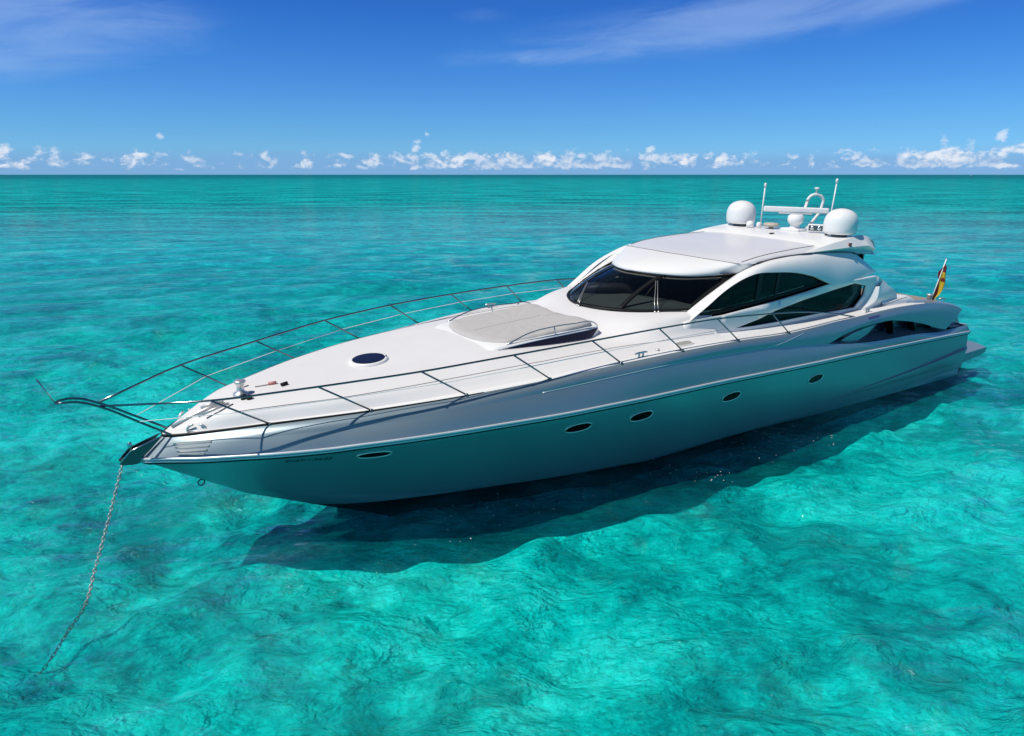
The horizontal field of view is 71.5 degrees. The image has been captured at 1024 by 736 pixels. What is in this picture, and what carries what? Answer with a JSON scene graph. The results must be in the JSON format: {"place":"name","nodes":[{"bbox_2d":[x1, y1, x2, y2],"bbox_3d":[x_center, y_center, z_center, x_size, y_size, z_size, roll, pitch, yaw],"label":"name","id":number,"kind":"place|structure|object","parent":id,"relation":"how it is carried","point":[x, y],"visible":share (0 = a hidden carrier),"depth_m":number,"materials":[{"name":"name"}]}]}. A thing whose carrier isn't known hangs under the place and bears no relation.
{"place":"outdoors","nodes":[
{"label":"outdoors","id":0,"kind":"place"},
{"bbox_2d":[0,175,1023,735],"bbox_3d":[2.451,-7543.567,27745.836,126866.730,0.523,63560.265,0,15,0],"label":"sea","id":1,"kind":"structure","parent":0,"point":[66,241],"depth_m":60.38,"materials":[{"name":"teal liquid"}]},
{"bbox_2d":[35,179,985,515],"bbox_3d":[4.378,-1.080,19.188,28.690,7.810,6.458,-11,21,-34],"label":"motor yacht","id":2,"kind":"object","parent":1,"relation":"on","point":[703,339],"visible":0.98,"depth_m":15.27,"materials":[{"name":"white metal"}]},
{"bbox_2d":[38,464,123,672],"bbox_3d":[-6.840,3.533,11.039,0.498,3.336,2.814,6,16,21],"label":"anchor chain","id":3,"kind":"object","parent":2,"relation":"hanging from","point":[91,584],"visible":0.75,"depth_m":11.25,"materials":[{"name":"silver metal"}]},
{"bbox_2d":[449,304,590,342],"bbox_3d":[0.063,-0.985,16.001,2.752,0.326,2.358,-11,21,-34],"label":"sun pad","id":4,"kind":"object","parent":2,"relation":"on","point":[509,325],"visible":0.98,"depth_m":15.74,"materials":[{"name":"beige fabric"}]},
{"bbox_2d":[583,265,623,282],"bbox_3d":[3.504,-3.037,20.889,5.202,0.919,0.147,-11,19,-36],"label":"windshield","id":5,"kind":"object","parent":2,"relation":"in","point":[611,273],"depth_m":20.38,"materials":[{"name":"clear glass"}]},
{"bbox_2d":[629,277,651,281],"bbox_3d":[4.734,-2.838,21.960,5.544,0.727,0.170,-11,21,-34],"label":"windshield","id":6,"kind":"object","parent":2,"relation":"in","point":[641,278],"depth_m":21.44,"materials":[{"name":"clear glass"}]},
{"bbox_2d":[700,272,825,315],"bbox_3d":[6.145,-1.909,17.347,5.200,0.900,0.224,-11,21,-34],"label":"side window","id":7,"kind":"structure","parent":2,"relation":"in","point":[757,301],"depth_m":17.13,"materials":[{"name":"black glass"}]},
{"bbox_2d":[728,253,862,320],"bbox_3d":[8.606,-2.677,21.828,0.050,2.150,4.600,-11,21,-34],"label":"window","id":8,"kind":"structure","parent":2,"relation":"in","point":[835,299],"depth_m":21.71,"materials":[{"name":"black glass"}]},
{"bbox_2d":[738,283,864,327],"bbox_3d":[7.496,-1.647,18.260,5.544,0.727,0.171,-11,21,-34],"label":"lower side window","id":9,"kind":"structure","parent":2,"relation":"in","point":[854,286],"depth_m":19.60,"materials":[{"name":"black glass"}]},
{"bbox_2d":[931,259,946,299],"bbox_3d":[13.497,-2.737,22.418,0.636,1.376,0.189,-8,17,-26],"label":"ensign flag","id":10,"kind":"object","parent":2,"relation":"attached to","point":[939,287],"visible":0.99,"depth_m":22.44,"materials":[{"name":"yellow fabric"}]},
{"bbox_2d":[0,0,1023,174],"label":"sky","id":11,"kind":"structure","parent":0,"point":[88,87],"materials":[{"name":"blue"}]}
]}

